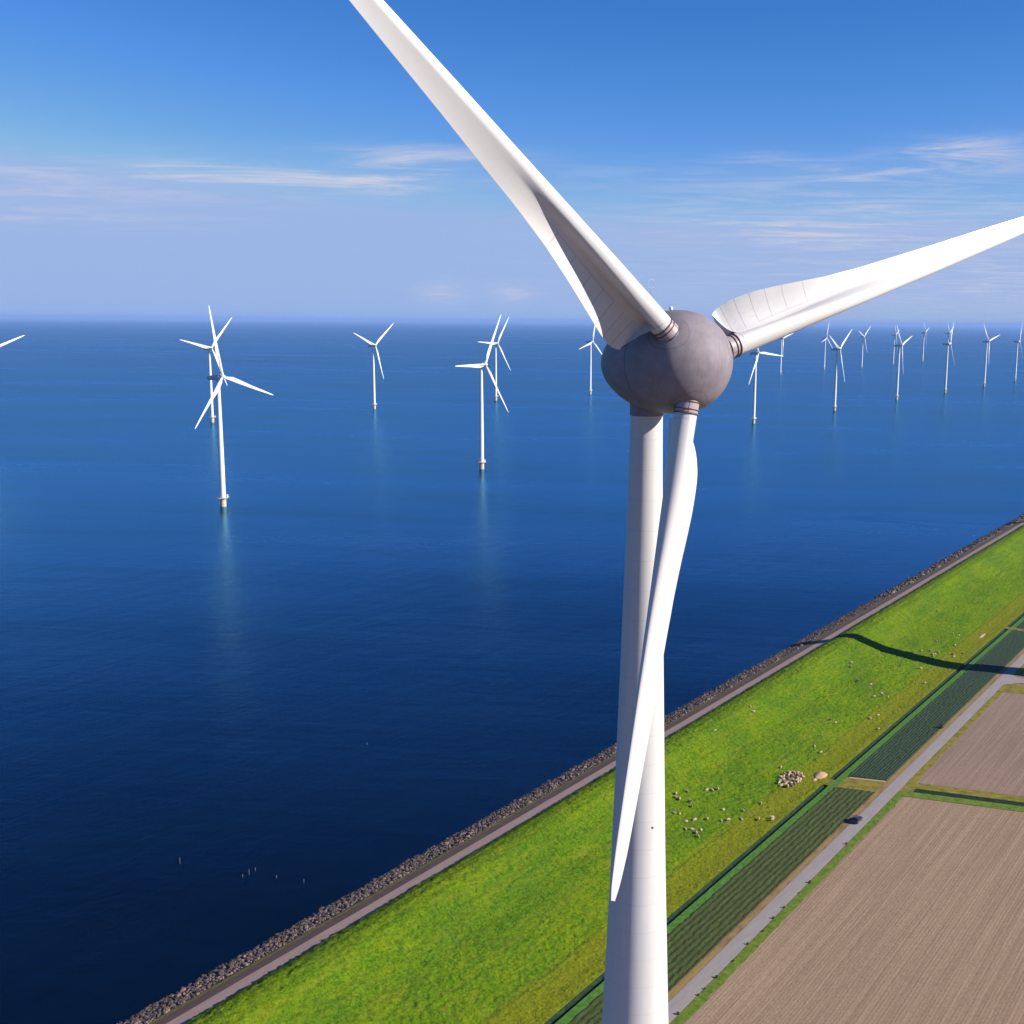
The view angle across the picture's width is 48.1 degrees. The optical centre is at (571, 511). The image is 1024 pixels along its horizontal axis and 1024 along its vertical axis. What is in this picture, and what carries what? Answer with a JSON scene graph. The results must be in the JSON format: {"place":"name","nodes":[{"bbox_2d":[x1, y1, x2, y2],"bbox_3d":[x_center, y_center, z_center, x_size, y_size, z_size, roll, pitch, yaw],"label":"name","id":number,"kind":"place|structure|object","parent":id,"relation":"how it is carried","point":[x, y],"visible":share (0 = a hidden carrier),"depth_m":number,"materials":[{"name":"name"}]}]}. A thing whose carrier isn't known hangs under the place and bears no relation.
{"place":"outdoors","nodes":[
{"label":"outdoors","id":0,"kind":"place"},
{"bbox_2d":[0,318,1023,1023],"bbox_3d":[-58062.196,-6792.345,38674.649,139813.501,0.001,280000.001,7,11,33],"label":"water","id":1,"kind":"structure","parent":0,"point":[348,638],"depth_m":635.05,"materials":[{"name":"blue liquid"}]},
{"bbox_2d":[0,335,33,346],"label":"offshore wind turbine","id":2,"kind":"object","parent":1,"relation":"in","point":[5,343],"visible":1,"depth_m":1293.56,"materials":[{"name":"white metal"}]},
{"bbox_2d":[180,318,231,421],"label":"offshore wind turbine","id":3,"kind":"object","parent":1,"relation":"in","point":[212,416],"visible":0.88,"depth_m":1528.16,"materials":[{"name":"white metal"}]},
{"bbox_2d":[195,307,272,506],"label":"offshore wind turbine","id":4,"kind":"object","parent":1,"relation":"in","point":[220,377],"visible":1,"depth_m":840.07,"materials":[{"name":"white metal"}]},
{"bbox_2d":[354,324,392,408],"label":"offshore wind turbine","id":5,"kind":"object","parent":1,"relation":"in","point":[373,345],"visible":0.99,"depth_m":1782.78,"materials":[{"name":"white metal"}]},
{"bbox_2d":[456,315,507,468],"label":"offshore wind turbine","id":6,"kind":"object","parent":1,"relation":"in","point":[482,461],"visible":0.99,"depth_m":1067.55,"materials":[{"name":"white metal"}]},
{"bbox_2d":[481,318,509,400],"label":"offshore wind turbine","id":7,"kind":"object","parent":1,"relation":"in","point":[496,395],"visible":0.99,"depth_m":1994.37,"materials":[{"name":"white metal"}]},
{"bbox_2d":[580,327,601,393],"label":"offshore wind turbine","id":8,"kind":"object","parent":1,"relation":"in","point":[590,343],"visible":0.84,"depth_m":2189.99,"materials":[{"name":"white metal"}]},
{"bbox_2d":[749,348,781,423],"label":"offshore wind turbine","id":9,"kind":"object","parent":1,"relation":"in","point":[753,418],"visible":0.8,"depth_m":1580.36,"materials":[{"name":"white metal"}]},
{"bbox_2d":[779,333,792,373],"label":"offshore wind turbine","id":10,"kind":"object","parent":1,"relation":"in","point":[780,371],"visible":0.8,"depth_m":3110.05,"materials":[{"name":"white metal"}]},
{"bbox_2d":[822,325,831,368],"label":"offshore wind turbine","id":11,"kind":"object","parent":1,"relation":"in","point":[825,338],"visible":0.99,"depth_m":3477.60,"materials":[{"name":"white metal"}]},
{"bbox_2d":[829,330,851,410],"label":"offshore wind turbine","id":12,"kind":"object","parent":1,"relation":"in","point":[834,406],"visible":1,"depth_m":1825.86,"materials":[{"name":"white metal"}]},
{"bbox_2d":[859,326,870,367],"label":"offshore wind turbine","id":13,"kind":"object","parent":1,"relation":"in","point":[863,336],"visible":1,"depth_m":3638.01,"materials":[{"name":"white metal"}]},
{"bbox_2d":[892,327,897,364],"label":"offshore wind turbine","id":14,"kind":"object","parent":1,"relation":"in","point":[893,346],"visible":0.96,"depth_m":3927.36,"materials":[{"name":"white metal"}]},
{"bbox_2d":[894,327,911,399],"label":"offshore wind turbine","id":15,"kind":"object","parent":1,"relation":"in","point":[897,379],"visible":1,"depth_m":2104.05,"materials":[{"name":"white metal"}]},
{"bbox_2d":[921,323,928,361],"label":"offshore wind turbine","id":16,"kind":"object","parent":1,"relation":"in","point":[922,359],"visible":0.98,"depth_m":4265.92,"materials":[{"name":"white metal"}]},
{"bbox_2d":[943,323,953,392],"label":"offshore wind turbine","id":17,"kind":"object","parent":1,"relation":"in","point":[945,384],"visible":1,"depth_m":2324.58,"materials":[{"name":"white metal"}]},
{"bbox_2d":[983,326,998,386],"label":"offshore wind turbine","id":18,"kind":"object","parent":1,"relation":"in","point":[984,382],"visible":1,"depth_m":2583.99,"materials":[{"name":"white metal"}]},
{"bbox_2d":[1014,328,1022,380],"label":"offshore wind turbine","id":19,"kind":"object","parent":1,"relation":"in","point":[1019,341],"visible":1,"depth_m":2854.02,"materials":[{"name":"white metal"}]},
{"bbox_2d":[129,519,1022,1023],"bbox_3d":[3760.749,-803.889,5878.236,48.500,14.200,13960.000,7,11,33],"label":"embankment","id":20,"kind":"structure","parent":0,"point":[455,843],"depth_m":274.73,"materials":[{"name":"grey stone"}]},
{"bbox_2d":[116,514,1023,1023],"bbox_3d":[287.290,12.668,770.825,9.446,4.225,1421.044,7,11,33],"label":"riprap","id":21,"kind":"object","parent":20,"relation":"on","point":[306,924],"visible":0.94,"depth_m":305.21,"materials":[{"name":"grey stone"}]},
{"bbox_2d":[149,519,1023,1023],"bbox_3d":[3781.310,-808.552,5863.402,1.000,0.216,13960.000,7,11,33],"label":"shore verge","id":22,"kind":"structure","parent":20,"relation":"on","point":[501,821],"depth_m":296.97,"materials":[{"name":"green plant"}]},
{"bbox_2d":[185,525,1023,1023],"bbox_3d":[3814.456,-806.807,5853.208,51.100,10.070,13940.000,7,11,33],"label":"grass dike","id":23,"kind":"object","parent":20,"relation":"on","point":[509,927],"depth_m":298.75,"materials":[{"name":"green plant"}]},
{"bbox_2d":[814,771,827,778],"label":"sand heap","id":24,"kind":"object","parent":23,"relation":"on","point":[819,775],"visible":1,"depth_m":358.56,"materials":[{"name":"beige sand"}]},
{"bbox_2d":[153,520,1023,1023],"bbox_3d":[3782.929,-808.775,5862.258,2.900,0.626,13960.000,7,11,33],"label":"shore path","id":25,"kind":"structure","parent":0,"point":[341,918],"depth_m":296.02,"materials":[{"name":"grey concrete"}]},
{"bbox_2d":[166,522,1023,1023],"bbox_3d":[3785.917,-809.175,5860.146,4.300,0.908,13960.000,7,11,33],"label":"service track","id":26,"kind":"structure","parent":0,"point":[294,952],"depth_m":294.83,"materials":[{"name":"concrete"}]},
{"bbox_2d":[349,0,1023,1023],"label":"wind turbine","id":27,"kind":"object","parent":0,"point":[657,362],"visible":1,"depth_m":135.86,"materials":[{"name":"paint"}]},
{"bbox_2d":[555,616,1023,1023],"bbox_3d":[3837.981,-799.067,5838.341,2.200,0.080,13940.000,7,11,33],"label":"ditch bank","id":28,"kind":"structure","parent":0,"point":[580,1006],"depth_m":324.73,"materials":[{"name":"green plant"}]},
{"bbox_2d":[544,612,1023,1023],"bbox_3d":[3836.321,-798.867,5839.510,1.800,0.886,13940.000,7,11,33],"label":"ditch","id":29,"kind":"object","parent":28,"relation":"in","point":[574,1001],"visible":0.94,"depth_m":321.95,"materials":[{"name":"green plant"}]},
{"bbox_2d":[824,779,834,784],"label":"ditch crossing","id":30,"kind":"object","parent":28,"relation":"on","point":[828,781],"visible":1,"depth_m":355.41,"materials":[{"name":"green plant"}]},
{"bbox_2d":[668,653,1023,1023],"bbox_3d":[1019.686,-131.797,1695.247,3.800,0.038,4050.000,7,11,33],"label":"road","id":31,"kind":"structure","parent":0,"point":[686,994],"depth_m":299.22,"materials":[{"name":"grey asphalt"}]},
{"bbox_2d":[851,815,862,823],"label":"parked car","id":32,"kind":"object","parent":31,"relation":"on","point":[857,819],"visible":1,"depth_m":325.57,"materials":[{"name":"black paint"}]},
{"bbox_2d":[668,627,1023,1021],"bbox_3d":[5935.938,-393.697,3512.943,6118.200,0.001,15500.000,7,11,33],"label":"ground","id":33,"kind":"structure","parent":0,"point":[1021,676],"depth_m":320.61,"materials":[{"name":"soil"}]},
{"bbox_2d":[568,787,874,1023],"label":"crop strip","id":34,"kind":"object","parent":33,"relation":"on","point":[695,937],"visible":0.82,"depth_m":287.74,"materials":[{"name":"green plant"}]},
{"bbox_2d":[670,795,901,1023],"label":"road verge","id":35,"kind":"structure","parent":33,"relation":"on","point":[695,1004],"depth_m":272.55,"materials":[{"name":"green plant"}]},
{"bbox_2d":[836,777,884,791],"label":"field crossing","id":36,"kind":"object","parent":33,"relation":"on","point":[848,782],"visible":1,"depth_m":353.54,"materials":[{"name":"green plant"}]},
{"bbox_2d":[849,777,885,781],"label":"crossing edge","id":37,"kind":"object","parent":36,"relation":"on","point":[868,779],"visible":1,"depth_m":357.32,"materials":[{"name":"beige soil"}]},
{"bbox_2d":[900,787,915,791],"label":"field crossing","id":38,"kind":"object","parent":33,"relation":"on","point":[907,789],"visible":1,"depth_m":349.93,"materials":[{"name":"green plant"}]},
{"bbox_2d":[849,629,1023,780],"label":"crop strip","id":39,"kind":"object","parent":33,"relation":"on","point":[896,752],"visible":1,"depth_m":417.94,"materials":[{"name":"green plant"}]},
{"bbox_2d":[908,686,1005,783],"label":"road verge","id":40,"kind":"structure","parent":33,"relation":"on","point":[915,778],"depth_m":392.50,"materials":[{"name":"green plant"}]},
{"bbox_2d":[895,790,1023,811],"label":"field margin","id":41,"kind":"object","parent":33,"relation":"on","point":[961,801],"visible":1,"depth_m":341.57,"materials":[{"name":"green plant"}]},
{"bbox_2d":[903,782,1023,801],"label":"field margin","id":42,"kind":"object","parent":33,"relation":"on","point":[985,794],"visible":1,"depth_m":348.63,"materials":[{"name":"green plant"}]},
{"bbox_2d":[913,789,1023,805],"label":"field ditch","id":43,"kind":"object","parent":33,"relation":"in","point":[969,797],"visible":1,"depth_m":344.53,"materials":[{"name":"green plant"}]},
{"bbox_2d":[998,684,1023,693],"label":"field margin","id":44,"kind":"object","parent":33,"relation":"on","point":[1014,688],"visible":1,"depth_m":447.94,"materials":[{"name":"green plant"}]},
{"bbox_2d":[1013,664,1023,676],"bbox_3d":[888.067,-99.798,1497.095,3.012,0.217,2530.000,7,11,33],"label":"road verge","id":45,"kind":"structure","parent":33,"relation":"on","point":[1018,672],"depth_m":469.91,"materials":[{"name":"green plant"}]},
{"bbox_2d":[684,796,1023,1023],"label":"ploughed field","id":46,"kind":"structure","parent":0,"point":[908,910],"depth_m":265.56,"materials":[{"name":"soil"}]},
{"bbox_2d":[916,692,1023,795],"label":"ploughed field","id":47,"kind":"structure","parent":0,"point":[984,751],"depth_m":378.14,"materials":[{"name":"soil"}]},
{"bbox_2d":[1003,675,1023,684],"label":"access road","id":48,"kind":"structure","parent":0,"point":[1012,679],"depth_m":457.94,"materials":[{"name":"grey asphalt"}]},
{"bbox_2d":[1005,627,1023,630],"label":"field crossing","id":49,"kind":"object","parent":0,"point":[1012,628],"visible":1,"depth_m":536.26,"materials":[{"name":"green plant"}]}
]}

